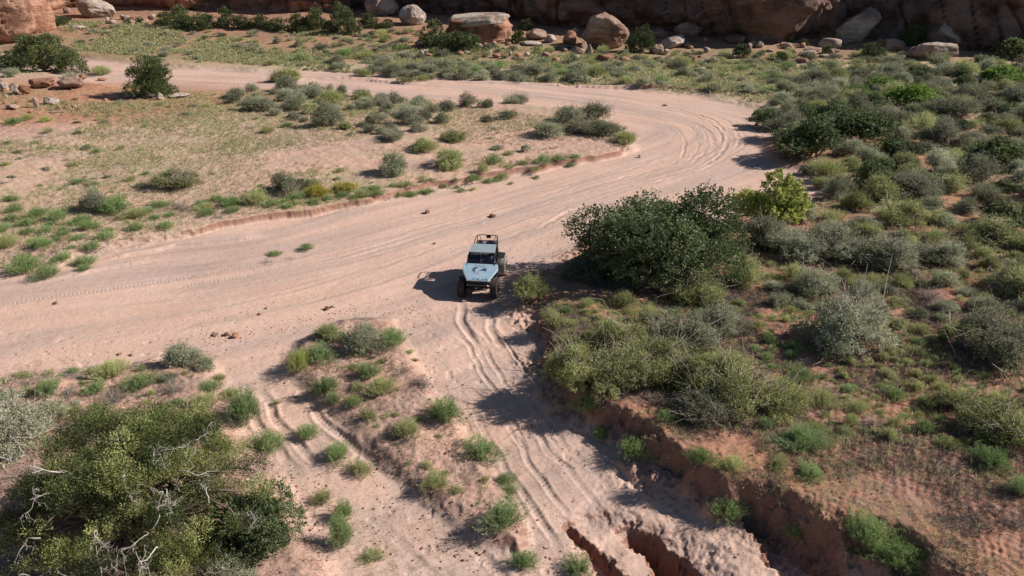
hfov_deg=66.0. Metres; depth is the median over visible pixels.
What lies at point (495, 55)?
rock
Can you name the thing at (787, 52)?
broom shrub
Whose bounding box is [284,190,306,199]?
rabbitbrush
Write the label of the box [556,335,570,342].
broom shrub
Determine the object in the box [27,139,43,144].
broom shrub
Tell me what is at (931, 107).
dark sagebrush
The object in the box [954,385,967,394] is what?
broom shrub
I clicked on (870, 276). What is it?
broom shrub
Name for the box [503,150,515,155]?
broom shrub
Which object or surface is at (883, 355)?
broom shrub
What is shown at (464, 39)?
juniper
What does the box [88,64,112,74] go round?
broom shrub
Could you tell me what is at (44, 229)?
rabbitbrush
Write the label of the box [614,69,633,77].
sagebrush
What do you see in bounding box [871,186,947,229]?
saltbush
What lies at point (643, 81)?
sagebrush
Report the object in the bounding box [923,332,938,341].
saltbush
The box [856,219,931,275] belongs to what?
sagebrush
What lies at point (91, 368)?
broom shrub
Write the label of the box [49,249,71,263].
rabbitbrush
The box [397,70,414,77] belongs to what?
sagebrush
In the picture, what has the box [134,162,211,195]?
saltbush
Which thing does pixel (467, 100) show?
dark sagebrush
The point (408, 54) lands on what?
sagebrush
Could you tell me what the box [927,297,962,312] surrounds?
sagebrush
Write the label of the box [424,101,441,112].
dark sagebrush
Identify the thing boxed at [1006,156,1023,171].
sagebrush
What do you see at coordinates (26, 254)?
rabbitbrush
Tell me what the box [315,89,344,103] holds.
saltbush
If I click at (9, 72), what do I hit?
sagebrush
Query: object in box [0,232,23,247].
broom shrub
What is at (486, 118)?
dark sagebrush
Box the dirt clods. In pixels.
[247,252,1011,575]
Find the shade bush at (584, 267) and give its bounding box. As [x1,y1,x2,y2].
[560,256,612,284]
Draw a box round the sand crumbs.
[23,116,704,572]
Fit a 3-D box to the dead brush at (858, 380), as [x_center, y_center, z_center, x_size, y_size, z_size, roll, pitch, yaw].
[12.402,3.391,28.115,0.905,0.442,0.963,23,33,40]
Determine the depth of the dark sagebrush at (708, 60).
92.44 m
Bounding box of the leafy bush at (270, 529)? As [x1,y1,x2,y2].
[194,477,307,574]
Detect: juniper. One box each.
[0,50,25,68]
[0,397,285,575]
[7,32,89,73]
[54,15,72,24]
[121,54,179,96]
[135,16,143,22]
[153,11,173,26]
[168,12,194,29]
[169,4,189,20]
[188,11,213,30]
[204,13,220,27]
[216,5,237,27]
[231,14,254,28]
[250,13,270,28]
[262,16,286,30]
[284,12,308,31]
[300,7,325,29]
[319,20,344,33]
[329,0,350,24]
[333,8,360,34]
[357,13,379,28]
[378,19,394,28]
[417,18,451,46]
[437,30,487,54]
[511,30,526,42]
[518,18,534,29]
[624,23,655,52]
[731,44,753,58]
[775,51,787,61]
[785,34,795,41]
[799,38,809,44]
[821,45,834,53]
[859,41,887,58]
[897,23,930,45]
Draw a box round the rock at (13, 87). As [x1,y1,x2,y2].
[9,83,18,93]
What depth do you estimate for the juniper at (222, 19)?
111.57 m
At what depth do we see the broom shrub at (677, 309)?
33.21 m
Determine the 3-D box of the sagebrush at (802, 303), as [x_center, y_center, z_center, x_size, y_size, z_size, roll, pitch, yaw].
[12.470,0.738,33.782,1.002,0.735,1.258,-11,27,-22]
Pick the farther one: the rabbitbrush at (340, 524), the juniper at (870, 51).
the juniper at (870, 51)
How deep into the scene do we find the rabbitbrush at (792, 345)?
30.36 m
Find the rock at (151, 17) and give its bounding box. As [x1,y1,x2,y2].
[147,14,156,19]
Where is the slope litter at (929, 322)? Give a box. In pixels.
[537,230,1023,575]
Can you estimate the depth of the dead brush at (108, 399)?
28.11 m
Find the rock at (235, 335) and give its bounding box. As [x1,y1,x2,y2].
[231,332,238,337]
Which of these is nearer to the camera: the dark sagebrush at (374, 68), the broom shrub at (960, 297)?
the broom shrub at (960, 297)
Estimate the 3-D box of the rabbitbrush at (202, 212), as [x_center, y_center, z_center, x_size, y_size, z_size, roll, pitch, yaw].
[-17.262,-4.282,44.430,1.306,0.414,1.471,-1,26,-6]
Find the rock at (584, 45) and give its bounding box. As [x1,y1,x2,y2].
[581,41,586,51]
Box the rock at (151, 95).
[141,93,156,97]
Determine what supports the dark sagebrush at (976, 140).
on the ground at (150, 293)
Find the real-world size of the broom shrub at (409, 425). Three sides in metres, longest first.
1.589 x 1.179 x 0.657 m
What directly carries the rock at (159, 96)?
on the ground at (150, 293)
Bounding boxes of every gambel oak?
[561,178,755,289]
[770,114,843,157]
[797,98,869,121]
[815,107,901,149]
[990,34,1023,58]
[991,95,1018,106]
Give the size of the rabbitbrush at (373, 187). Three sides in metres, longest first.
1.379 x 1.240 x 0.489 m
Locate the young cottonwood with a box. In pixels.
[731,167,814,224]
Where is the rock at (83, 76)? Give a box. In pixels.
[79,74,86,79]
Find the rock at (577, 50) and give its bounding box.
[571,47,584,52]
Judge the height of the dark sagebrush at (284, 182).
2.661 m
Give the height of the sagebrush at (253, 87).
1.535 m
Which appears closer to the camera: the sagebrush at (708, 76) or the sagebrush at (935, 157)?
the sagebrush at (935, 157)
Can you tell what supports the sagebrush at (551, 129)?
on the ground at (150, 293)
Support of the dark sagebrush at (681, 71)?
on the ground at (150, 293)
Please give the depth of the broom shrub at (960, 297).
34.40 m
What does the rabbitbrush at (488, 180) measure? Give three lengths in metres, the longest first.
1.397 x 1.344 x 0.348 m
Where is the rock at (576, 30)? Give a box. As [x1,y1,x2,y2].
[572,28,578,34]
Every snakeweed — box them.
[20,113,32,120]
[35,115,52,121]
[286,347,313,371]
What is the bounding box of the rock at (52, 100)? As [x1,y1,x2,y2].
[43,97,58,104]
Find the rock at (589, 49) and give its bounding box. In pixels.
[586,44,592,52]
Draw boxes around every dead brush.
[55,381,82,399]
[96,383,134,405]
[154,377,190,398]
[165,198,193,211]
[387,364,419,378]
[403,370,435,393]
[638,386,677,408]
[743,514,764,529]
[789,353,813,370]
[855,375,869,392]
[862,417,880,427]
[865,370,882,380]
[911,284,962,303]
[996,509,1023,531]
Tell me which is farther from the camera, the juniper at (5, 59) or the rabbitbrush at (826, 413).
the juniper at (5, 59)
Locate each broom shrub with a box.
[0,161,13,165]
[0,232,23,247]
[0,377,9,384]
[14,370,37,379]
[19,385,33,396]
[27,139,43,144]
[41,126,54,132]
[43,369,54,376]
[60,402,83,420]
[68,161,79,166]
[77,363,102,374]
[82,180,99,186]
[83,356,136,381]
[86,24,100,27]
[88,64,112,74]
[115,143,125,150]
[115,205,152,219]
[125,174,136,181]
[139,397,152,405]
[145,388,155,397]
[179,391,225,408]
[189,201,220,210]
[199,102,214,106]
[208,373,227,382]
[220,385,240,400]
[236,187,271,204]
[257,125,274,132]
[264,59,278,64]
[289,199,300,204]
[301,177,323,187]
[309,486,334,507]
[334,167,347,172]
[344,457,377,477]
[346,362,361,370]
[349,188,373,199]
[350,379,362,391]
[356,546,388,566]
[357,49,377,58]
[358,406,379,422]
[360,375,404,396]
[370,41,381,45]
[372,28,390,35]
[376,356,388,364]
[390,415,424,439]
[395,179,416,186]
[411,73,432,81]
[418,467,449,492]
[421,459,433,469]
[429,47,441,53]
[450,483,466,493]
[474,161,491,172]
[480,473,489,481]
[494,172,509,179]
[502,163,514,167]
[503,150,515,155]
[529,165,543,170]
[546,46,554,51]
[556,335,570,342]
[560,318,579,326]
[577,296,594,308]
[583,65,607,74]
[587,59,599,63]
[592,313,605,321]
[596,44,612,51]
[609,129,638,144]
[609,287,644,308]
[617,75,633,83]
[623,307,636,315]
[628,303,661,323]
[641,300,659,307]
[668,54,695,62]
[668,306,685,315]
[670,50,680,55]
[704,349,728,362]
[711,454,752,475]
[716,49,730,54]
[752,319,766,329]
[760,329,769,336]
[765,260,778,266]
[765,344,778,351]
[768,452,792,472]
[777,50,796,58]
[778,315,791,322]
[783,259,806,280]
[785,47,797,53]
[785,305,800,313]
[803,309,815,315]
[804,418,828,430]
[805,382,843,409]
[808,98,826,106]
[809,157,856,176]
[814,207,853,221]
[814,353,832,359]
[821,219,838,225]
[836,366,845,373]
[838,354,859,365]
[841,398,874,415]
[842,412,862,427]
[854,271,890,286]
[860,396,873,403]
[868,362,885,367]
[871,426,881,436]
[873,408,889,415]
[874,382,888,388]
[875,402,885,406]
[876,351,890,359]
[878,366,897,378]
[879,425,902,440]
[880,79,906,97]
[887,415,902,427]
[893,227,913,237]
[897,110,944,131]
[900,379,911,385]
[902,357,915,365]
[903,424,911,433]
[904,345,930,356]
[905,234,918,243]
[910,321,933,334]
[910,367,925,378]
[911,379,925,393]
[911,410,924,418]
[918,358,938,368]
[925,373,941,383]
[929,413,951,424]
[930,432,966,451]
[931,380,952,390]
[946,147,968,158]
[948,363,962,371]
[951,93,976,106]
[953,374,963,381]
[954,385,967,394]
[956,293,965,300]
[956,436,978,446]
[974,291,995,299]
[976,116,986,123]
[978,370,994,379]
[987,389,1009,400]
[994,247,1007,253]
[995,58,1012,64]
[1002,308,1017,315]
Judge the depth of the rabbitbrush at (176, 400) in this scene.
27.94 m
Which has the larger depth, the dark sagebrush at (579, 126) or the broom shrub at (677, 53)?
the broom shrub at (677, 53)
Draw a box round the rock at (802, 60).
[796,58,808,62]
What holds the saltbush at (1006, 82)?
on the ground at (150, 293)
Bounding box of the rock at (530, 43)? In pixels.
[522,41,540,45]
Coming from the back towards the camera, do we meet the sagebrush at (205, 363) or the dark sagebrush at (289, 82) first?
the dark sagebrush at (289, 82)
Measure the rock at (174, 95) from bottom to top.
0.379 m
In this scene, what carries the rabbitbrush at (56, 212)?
on the ground at (150, 293)
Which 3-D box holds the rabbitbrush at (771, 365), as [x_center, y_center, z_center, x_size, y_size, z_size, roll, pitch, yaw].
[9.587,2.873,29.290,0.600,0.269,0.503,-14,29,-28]
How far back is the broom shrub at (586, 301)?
33.51 m
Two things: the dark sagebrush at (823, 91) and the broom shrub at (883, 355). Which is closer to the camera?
the broom shrub at (883, 355)
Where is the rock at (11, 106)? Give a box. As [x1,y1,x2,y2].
[5,104,18,108]
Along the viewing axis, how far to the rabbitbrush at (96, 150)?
55.66 m
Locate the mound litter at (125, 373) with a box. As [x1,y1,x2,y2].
[0,359,324,575]
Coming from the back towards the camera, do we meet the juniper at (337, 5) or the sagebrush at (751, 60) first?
the juniper at (337, 5)
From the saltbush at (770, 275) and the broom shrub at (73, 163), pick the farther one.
the broom shrub at (73, 163)
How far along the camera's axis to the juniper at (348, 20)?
107.59 m
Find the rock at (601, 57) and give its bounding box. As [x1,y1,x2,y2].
[597,54,614,61]
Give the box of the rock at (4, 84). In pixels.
[0,79,8,89]
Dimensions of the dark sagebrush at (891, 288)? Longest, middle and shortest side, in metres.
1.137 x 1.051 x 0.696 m
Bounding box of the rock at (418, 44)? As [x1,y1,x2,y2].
[416,41,426,46]
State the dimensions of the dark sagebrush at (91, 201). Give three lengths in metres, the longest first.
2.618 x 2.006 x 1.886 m
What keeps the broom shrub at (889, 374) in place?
on the ground at (150, 293)
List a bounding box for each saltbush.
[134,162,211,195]
[267,64,301,81]
[297,102,318,113]
[311,320,344,342]
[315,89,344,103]
[334,121,353,129]
[352,66,373,76]
[353,90,373,98]
[379,33,391,41]
[395,76,412,82]
[401,135,441,155]
[402,27,415,33]
[432,145,469,170]
[438,127,467,142]
[513,268,552,301]
[531,45,545,53]
[534,309,606,395]
[536,300,565,330]
[559,298,652,363]
[579,308,592,315]
[586,323,666,402]
[615,318,702,392]
[652,322,748,397]
[656,257,743,309]
[690,335,799,420]
[720,59,734,64]
[722,248,766,289]
[730,297,746,307]
[751,367,817,427]
[763,270,784,280]
[811,176,830,188]
[815,372,830,380]
[816,63,828,70]
[828,65,851,78]
[829,266,855,284]
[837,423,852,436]
[839,153,870,171]
[839,186,875,212]
[839,371,848,379]
[841,394,851,400]
[842,87,861,99]
[846,60,872,71]
[848,58,868,63]
[849,219,886,238]
[859,166,903,201]
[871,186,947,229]
[885,310,909,329]
[885,345,898,354]
[887,149,924,168]
[887,293,913,308]
[889,271,916,288]
[893,161,933,175]
[915,111,935,120]
[920,384,965,410]
[921,230,946,244]
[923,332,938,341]
[930,267,956,276]
[931,167,975,194]
[931,377,1023,451]
[940,207,1023,247]
[940,322,958,335]
[945,86,954,91]
[946,57,981,73]
[953,233,979,252]
[954,266,975,279]
[966,118,987,127]
[968,243,998,257]
[969,254,1023,298]
[977,253,1005,270]
[990,116,1023,132]
[991,75,1019,91]
[1002,249,1023,260]
[1011,231,1023,248]
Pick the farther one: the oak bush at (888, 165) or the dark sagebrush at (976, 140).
the dark sagebrush at (976, 140)
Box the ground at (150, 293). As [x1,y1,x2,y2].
[0,5,1023,575]
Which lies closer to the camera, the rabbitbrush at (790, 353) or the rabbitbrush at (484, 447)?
the rabbitbrush at (484, 447)
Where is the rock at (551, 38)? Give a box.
[546,34,556,42]
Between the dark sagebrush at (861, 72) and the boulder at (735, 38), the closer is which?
the dark sagebrush at (861, 72)
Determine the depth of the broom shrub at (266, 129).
60.17 m
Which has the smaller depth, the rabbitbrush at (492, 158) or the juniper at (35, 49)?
the rabbitbrush at (492, 158)
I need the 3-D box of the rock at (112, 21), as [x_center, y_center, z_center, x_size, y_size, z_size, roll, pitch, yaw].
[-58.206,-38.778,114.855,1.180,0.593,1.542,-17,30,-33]
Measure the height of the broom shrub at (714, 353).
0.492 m
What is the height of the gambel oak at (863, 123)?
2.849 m
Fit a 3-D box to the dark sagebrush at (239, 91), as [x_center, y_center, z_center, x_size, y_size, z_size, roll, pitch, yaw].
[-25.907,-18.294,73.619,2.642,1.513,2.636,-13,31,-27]
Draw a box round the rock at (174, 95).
[168,93,190,97]
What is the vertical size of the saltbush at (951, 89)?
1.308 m
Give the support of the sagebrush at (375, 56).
on the ground at (150, 293)
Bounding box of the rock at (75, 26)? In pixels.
[71,25,85,28]
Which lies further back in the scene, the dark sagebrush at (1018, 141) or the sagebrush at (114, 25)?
the sagebrush at (114, 25)
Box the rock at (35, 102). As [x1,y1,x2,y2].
[32,97,38,107]
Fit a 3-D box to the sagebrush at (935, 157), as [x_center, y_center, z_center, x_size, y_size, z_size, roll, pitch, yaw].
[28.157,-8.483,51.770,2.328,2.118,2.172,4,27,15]
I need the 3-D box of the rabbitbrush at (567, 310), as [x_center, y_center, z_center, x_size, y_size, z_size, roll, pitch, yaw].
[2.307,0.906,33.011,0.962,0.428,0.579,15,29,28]
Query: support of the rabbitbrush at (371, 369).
on the ground at (150, 293)
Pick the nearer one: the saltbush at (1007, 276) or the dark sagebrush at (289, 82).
the saltbush at (1007, 276)
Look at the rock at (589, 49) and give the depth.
96.69 m
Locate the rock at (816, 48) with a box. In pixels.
[805,47,821,50]
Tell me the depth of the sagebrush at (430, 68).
86.14 m
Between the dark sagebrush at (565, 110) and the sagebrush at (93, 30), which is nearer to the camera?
the dark sagebrush at (565, 110)
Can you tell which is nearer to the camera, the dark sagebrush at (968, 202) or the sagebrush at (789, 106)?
the dark sagebrush at (968, 202)
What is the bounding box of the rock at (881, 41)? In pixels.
[877,38,885,44]
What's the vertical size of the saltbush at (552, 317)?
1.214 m
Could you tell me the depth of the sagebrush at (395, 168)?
51.28 m
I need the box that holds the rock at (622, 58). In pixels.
[619,56,629,60]
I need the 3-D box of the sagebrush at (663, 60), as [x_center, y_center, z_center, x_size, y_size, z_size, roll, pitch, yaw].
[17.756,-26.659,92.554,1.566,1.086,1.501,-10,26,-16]
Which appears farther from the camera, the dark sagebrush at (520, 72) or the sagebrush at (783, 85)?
the dark sagebrush at (520, 72)
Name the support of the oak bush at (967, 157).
on the ground at (150, 293)
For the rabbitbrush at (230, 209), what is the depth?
44.75 m
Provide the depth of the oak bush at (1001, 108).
66.45 m
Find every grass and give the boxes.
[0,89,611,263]
[0,89,629,267]
[3,337,502,575]
[58,19,879,105]
[552,64,1023,488]
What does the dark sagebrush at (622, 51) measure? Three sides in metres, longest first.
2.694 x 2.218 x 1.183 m
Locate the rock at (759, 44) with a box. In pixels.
[755,41,763,47]
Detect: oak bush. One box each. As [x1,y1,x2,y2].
[749,106,782,130]
[846,160,898,190]
[864,91,895,108]
[864,156,895,172]
[881,137,925,156]
[898,105,926,117]
[905,65,915,72]
[909,66,945,77]
[910,77,926,88]
[949,66,977,78]
[949,118,972,130]
[953,74,974,86]
[961,134,1023,165]
[961,152,981,165]
[978,112,998,119]
[978,199,1023,230]
[990,178,1019,192]
[992,104,1017,115]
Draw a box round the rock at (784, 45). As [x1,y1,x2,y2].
[782,43,792,48]
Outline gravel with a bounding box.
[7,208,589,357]
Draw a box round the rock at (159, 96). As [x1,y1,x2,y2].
[156,92,162,99]
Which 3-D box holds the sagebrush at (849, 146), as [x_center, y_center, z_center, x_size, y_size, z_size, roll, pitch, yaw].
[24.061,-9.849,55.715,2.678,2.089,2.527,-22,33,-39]
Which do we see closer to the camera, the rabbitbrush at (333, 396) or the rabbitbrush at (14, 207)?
the rabbitbrush at (333, 396)
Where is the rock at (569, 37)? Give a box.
[563,30,575,44]
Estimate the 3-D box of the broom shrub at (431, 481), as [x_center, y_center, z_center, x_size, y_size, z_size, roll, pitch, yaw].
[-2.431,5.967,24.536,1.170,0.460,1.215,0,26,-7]
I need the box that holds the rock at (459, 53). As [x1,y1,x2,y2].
[456,51,463,55]
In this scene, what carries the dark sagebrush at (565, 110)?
on the ground at (150, 293)
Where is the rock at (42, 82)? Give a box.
[28,77,54,87]
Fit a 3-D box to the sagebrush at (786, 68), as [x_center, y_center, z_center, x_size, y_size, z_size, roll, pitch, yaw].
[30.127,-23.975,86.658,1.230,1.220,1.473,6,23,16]
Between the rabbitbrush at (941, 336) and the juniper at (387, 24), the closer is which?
the rabbitbrush at (941, 336)
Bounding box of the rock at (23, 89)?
[18,85,30,94]
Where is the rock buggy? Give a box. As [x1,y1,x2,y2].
[456,234,507,298]
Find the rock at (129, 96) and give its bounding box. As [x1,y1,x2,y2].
[123,94,138,97]
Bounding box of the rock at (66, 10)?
[63,7,70,13]
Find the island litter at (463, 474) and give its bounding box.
[297,317,529,538]
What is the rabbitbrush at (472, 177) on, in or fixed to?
on the ground at (150, 293)
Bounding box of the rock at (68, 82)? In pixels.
[56,75,85,88]
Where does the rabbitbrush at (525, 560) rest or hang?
on the ground at (150, 293)
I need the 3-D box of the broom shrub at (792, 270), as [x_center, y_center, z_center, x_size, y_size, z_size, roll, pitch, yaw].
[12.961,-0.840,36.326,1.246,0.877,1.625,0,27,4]
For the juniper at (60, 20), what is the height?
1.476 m
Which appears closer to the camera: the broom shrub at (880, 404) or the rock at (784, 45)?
the broom shrub at (880, 404)
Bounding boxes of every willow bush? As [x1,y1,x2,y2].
[842,83,872,94]
[866,75,900,89]
[878,82,941,105]
[930,88,950,98]
[977,64,1023,83]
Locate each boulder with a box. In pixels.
[29,0,56,33]
[75,0,115,17]
[364,0,398,15]
[399,4,425,24]
[447,12,512,44]
[525,29,545,39]
[582,12,628,47]
[647,29,667,37]
[659,34,684,48]
[673,21,702,36]
[725,33,744,43]
[818,38,841,48]
[835,7,880,42]
[886,38,905,50]
[905,42,958,58]
[936,22,960,42]
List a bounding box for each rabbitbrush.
[0,194,22,201]
[0,213,18,220]
[0,220,15,232]
[0,254,57,275]
[2,202,25,212]
[3,117,22,125]
[12,217,38,225]
[14,253,34,258]
[16,226,36,234]
[22,206,53,217]
[22,236,55,248]
[22,262,60,282]
[30,375,61,398]
[37,224,55,234]
[39,207,68,220]
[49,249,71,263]
[51,236,61,241]
[55,229,69,236]
[56,226,69,231]
[58,213,97,225]
[62,366,79,373]
[64,244,77,250]
[66,219,103,229]
[66,233,90,240]
[67,177,88,183]
[67,254,99,265]
[74,263,94,271]
[77,240,104,250]
[78,378,110,394]
[85,229,120,240]
[90,147,103,153]
[93,193,133,215]
[99,226,115,231]
[114,369,164,394]
[126,221,148,230]
[133,364,147,371]
[138,170,154,175]
[140,206,158,213]
[144,200,180,207]
[147,213,160,219]
[151,220,172,229]
[161,211,178,217]
[166,397,187,407]
[193,199,205,205]
[196,379,229,391]
[197,207,217,217]
[206,194,223,202]
[221,194,242,206]
[224,206,243,214]
[224,382,261,426]
[243,428,287,453]
[258,197,281,207]
[265,250,285,256]
[278,202,297,208]
[279,197,289,203]
[280,121,291,127]
[282,51,313,60]
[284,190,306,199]
[294,423,327,439]
[297,242,313,251]
[302,374,343,393]
[303,183,332,196]
[304,198,319,204]
[304,340,340,364]
[322,194,334,199]
[323,390,348,403]
[325,440,352,469]
[325,509,355,552]
[329,180,357,192]
[331,496,354,518]
[335,190,350,199]
[336,46,359,55]
[343,394,369,407]
[352,360,384,378]
[367,184,381,190]
[367,188,385,195]
[378,325,408,348]
[393,43,411,49]
[395,191,405,197]
[403,191,422,197]
[417,187,439,194]
[421,393,469,430]
[458,432,514,466]
[466,173,483,181]
[467,64,484,70]
[472,496,532,534]
[477,153,505,163]
[477,177,495,182]
[495,471,519,490]
[502,481,521,494]
[504,549,544,571]
[518,160,528,165]
[534,153,551,164]
[550,153,570,161]
[551,62,563,68]
[556,68,569,74]
[557,543,593,575]
[558,305,574,313]
[565,393,606,411]
[566,154,582,158]
[592,425,611,439]
[594,318,622,337]
[615,434,656,463]
[654,75,668,81]
[656,408,677,425]
[682,444,728,465]
[691,306,706,314]
[702,495,760,525]
[729,305,745,313]
[733,62,751,69]
[745,343,762,351]
[753,312,764,318]
[754,415,782,429]
[755,70,787,79]
[759,85,774,90]
[759,351,776,362]
[763,332,781,345]
[765,362,780,369]
[765,418,845,457]
[767,314,776,320]
[776,339,803,353]
[779,360,821,387]
[780,59,796,67]
[781,349,801,358]
[781,525,806,540]
[797,456,826,482]
[820,409,829,417]
[835,382,859,394]
[840,504,905,553]
[853,538,895,563]
[858,426,869,436]
[874,530,929,575]
[879,384,910,402]
[898,411,913,419]
[905,335,927,347]
[913,416,938,433]
[915,393,926,401]
[923,354,943,360]
[931,229,949,235]
[936,332,951,340]
[966,438,1019,482]
[999,387,1013,396]
[1000,473,1023,495]
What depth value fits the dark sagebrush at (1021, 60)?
88.50 m
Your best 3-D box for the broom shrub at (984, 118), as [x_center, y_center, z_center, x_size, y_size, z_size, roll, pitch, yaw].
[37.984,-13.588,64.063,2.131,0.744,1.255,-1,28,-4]
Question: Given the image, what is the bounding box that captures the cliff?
[0,0,1023,53]
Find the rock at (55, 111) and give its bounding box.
[50,109,65,112]
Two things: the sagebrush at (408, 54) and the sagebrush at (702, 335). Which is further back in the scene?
the sagebrush at (408, 54)
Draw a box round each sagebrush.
[0,66,20,77]
[0,373,69,474]
[42,165,50,170]
[60,72,78,77]
[72,182,110,211]
[81,143,92,149]
[88,28,96,32]
[98,119,109,123]
[107,23,120,27]
[129,46,140,51]
[132,181,145,187]
[157,50,169,56]
[158,371,177,383]
[159,335,207,366]
[160,46,173,50]
[179,110,192,114]
[184,50,195,54]
[187,102,197,106]
[191,354,216,372]
[198,540,261,575]
[199,34,211,38]
[214,32,226,35]
[220,91,240,103]
[223,83,246,97]
[231,42,245,47]
[236,97,256,110]
[243,79,260,91]
[245,30,259,36]
[247,41,259,46]
[247,46,258,50]
[248,95,278,110]
[251,91,261,96]
[267,103,284,116]
[268,87,280,94]
[268,158,311,194]
[271,71,297,90]
[272,37,281,42]
[274,84,299,101]
[277,93,313,110]
[288,112,302,120]
[294,38,307,46]
[294,90,308,101]
[296,79,325,98]
[298,116,309,121]
[305,78,326,90]
[308,97,346,126]
[312,42,329,49]
[318,101,342,113]
[326,82,333,90]
[327,52,344,62]
[331,61,346,69]
[334,313,386,356]
[336,82,348,93]
[345,45,359,51]
[345,103,357,109]
[351,84,370,96]
[356,95,374,102]
[357,100,374,108]
[357,121,370,127]
[361,57,374,62]
[361,111,386,124]
[361,123,377,132]
[368,65,381,71]
[370,45,381,52]
[371,54,383,59]
[371,60,386,67]
[373,93,387,100]
[373,96,392,104]
[374,126,388,133]
[374,147,408,176]
[375,91,388,97]
[376,53,394,62]
[376,106,389,113]
[378,44,389,48]
[379,63,403,77]
[379,111,390,118]
[379,121,410,141]
[380,101,394,109]
[381,120,397,129]
[387,90,407,103]
[388,106,426,124]
[392,101,420,113]
[396,35,410,42]
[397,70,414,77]
[399,50,414,57]
[404,94,432,107]
[406,60,418,69]
[408,68,428,78]
[409,122,428,132]
[412,100,423,110]
[413,53,427,58]
[414,104,433,119]
[420,62,439,73]
[421,57,435,64]
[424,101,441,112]
[425,73,437,79]
[432,110,451,123]
[433,57,458,69]
[434,47,449,57]
[435,97,458,111]
[438,65,455,78]
[451,70,471,80]
[456,91,477,106]
[457,59,473,66]
[457,64,472,74]
[472,73,489,79]
[475,69,489,74]
[476,97,493,107]
[479,113,496,121]
[483,43,495,48]
[483,65,500,70]
[491,144,504,150]
[495,70,513,79]
[496,108,518,119]
[500,69,512,75]
[502,88,529,104]
[510,62,525,70]
[511,71,530,81]
[512,69,525,75]
[515,56,526,60]
[518,142,531,151]
[523,60,544,75]
[530,118,566,137]
[535,57,550,63]
[538,69,560,81]
[541,65,554,73]
[551,100,586,124]
[554,108,626,135]
[559,57,573,63]
[562,67,590,82]
[568,53,579,61]
[569,59,589,69]
[569,64,585,72]
[573,99,616,119]
[593,116,627,138]
[596,60,616,72]
[612,60,624,65]
[613,65,627,71]
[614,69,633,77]
[616,48,631,55]
[628,54,648,60]
[630,64,643,71]
[631,299,730,349]
[636,77,651,84]
[640,60,651,63]
[647,62,657,67]
[655,80,668,85]
[658,58,667,62]
[665,59,688,68]
[669,378,750,431]
[675,65,695,75]
[681,294,757,337]
[693,67,703,72]
[699,69,715,82]
[703,57,717,63]
[706,82,724,90]
[720,52,733,58]
[735,80,754,90]
[738,207,792,253]
[740,85,756,92]
[743,56,759,63]
[751,53,760,58]
[754,105,808,137]
[758,279,792,294]
[764,68,781,75]
[764,76,781,83]
[766,288,790,307]
[767,213,835,269]
[770,96,783,105]
[771,90,795,98]
[775,78,802,92]
[777,92,798,103]
[777,98,799,111]
[782,66,790,72]
[785,199,823,224]
[785,254,853,299]
[786,73,808,86]
[786,95,810,109]
[787,253,931,364]
[790,296,815,310]
[793,83,817,97]
[795,157,817,175]
[798,77,823,91]
[799,48,819,60]
[800,64,816,75]
[802,92,822,104]
[805,63,817,68]
[805,83,835,102]
[805,201,897,268]
[806,67,837,82]
[810,221,828,232]
[811,78,827,86]
[818,171,859,200]
[823,57,844,73]
[825,52,842,58]
[825,76,850,88]
[825,83,841,96]
[830,134,877,155]
[833,91,848,100]
[841,217,859,229]
[845,87,873,111]
[846,275,876,293]
[847,61,874,78]
[847,76,868,87]
[847,276,898,321]
[851,143,886,162]
[852,213,886,227]
[855,53,876,63]
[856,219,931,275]
[863,97,932,125]
[864,67,890,83]
[871,61,909,75]
[871,83,884,91]
[876,51,919,67]
[880,283,899,294]
[885,66,914,85]
[885,119,914,141]
[892,166,955,200]
[895,171,915,178]
[896,51,906,55]
[905,306,932,318]
[907,101,921,110]
[911,112,986,146]
[911,226,976,268]
[912,62,930,66]
[913,276,932,287]
[915,78,950,93]
[916,140,942,154]
[917,70,935,80]
[917,97,939,109]
[919,194,948,210]
[920,89,990,117]
[923,144,960,170]
[925,47,953,66]
[926,68,955,87]
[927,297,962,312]
[928,288,1023,378]
[929,268,961,287]
[931,61,959,75]
[932,162,959,178]
[933,311,950,322]
[936,210,961,226]
[938,149,966,164]
[947,194,983,215]
[950,81,974,97]
[953,83,996,102]
[954,283,981,295]
[955,79,982,88]
[955,149,1005,182]
[961,129,989,137]
[964,309,988,323]
[965,293,1006,314]
[966,92,988,108]
[967,54,1000,65]
[967,133,993,148]
[967,181,1003,197]
[969,182,1017,208]
[970,72,981,84]
[976,78,997,87]
[976,157,1008,172]
[977,55,999,69]
[977,97,1006,110]
[977,123,1007,134]
[981,82,992,91]
[988,108,1021,126]
[992,80,1023,103]
[1001,298,1022,310]
[1002,257,1017,265]
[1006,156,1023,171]
[1009,99,1023,123]
[1009,124,1023,137]
[1009,165,1023,180]
[1010,184,1023,213]
[1011,128,1023,158]
[1013,53,1023,66]
[1015,60,1023,74]
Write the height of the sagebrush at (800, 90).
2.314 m
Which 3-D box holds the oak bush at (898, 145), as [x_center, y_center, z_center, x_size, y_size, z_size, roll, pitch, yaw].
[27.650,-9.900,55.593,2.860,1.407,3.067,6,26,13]
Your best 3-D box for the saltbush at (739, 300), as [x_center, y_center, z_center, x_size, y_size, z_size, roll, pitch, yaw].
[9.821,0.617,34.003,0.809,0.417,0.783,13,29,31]
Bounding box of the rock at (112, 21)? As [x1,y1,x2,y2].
[108,20,116,23]
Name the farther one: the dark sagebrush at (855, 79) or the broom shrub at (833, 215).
the dark sagebrush at (855, 79)
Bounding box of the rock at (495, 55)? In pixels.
[492,53,500,57]
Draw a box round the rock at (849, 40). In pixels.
[841,38,852,42]
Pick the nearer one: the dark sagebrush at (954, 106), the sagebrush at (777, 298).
the sagebrush at (777, 298)
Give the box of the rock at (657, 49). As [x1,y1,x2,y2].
[651,44,663,54]
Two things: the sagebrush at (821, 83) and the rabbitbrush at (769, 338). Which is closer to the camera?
the rabbitbrush at (769, 338)

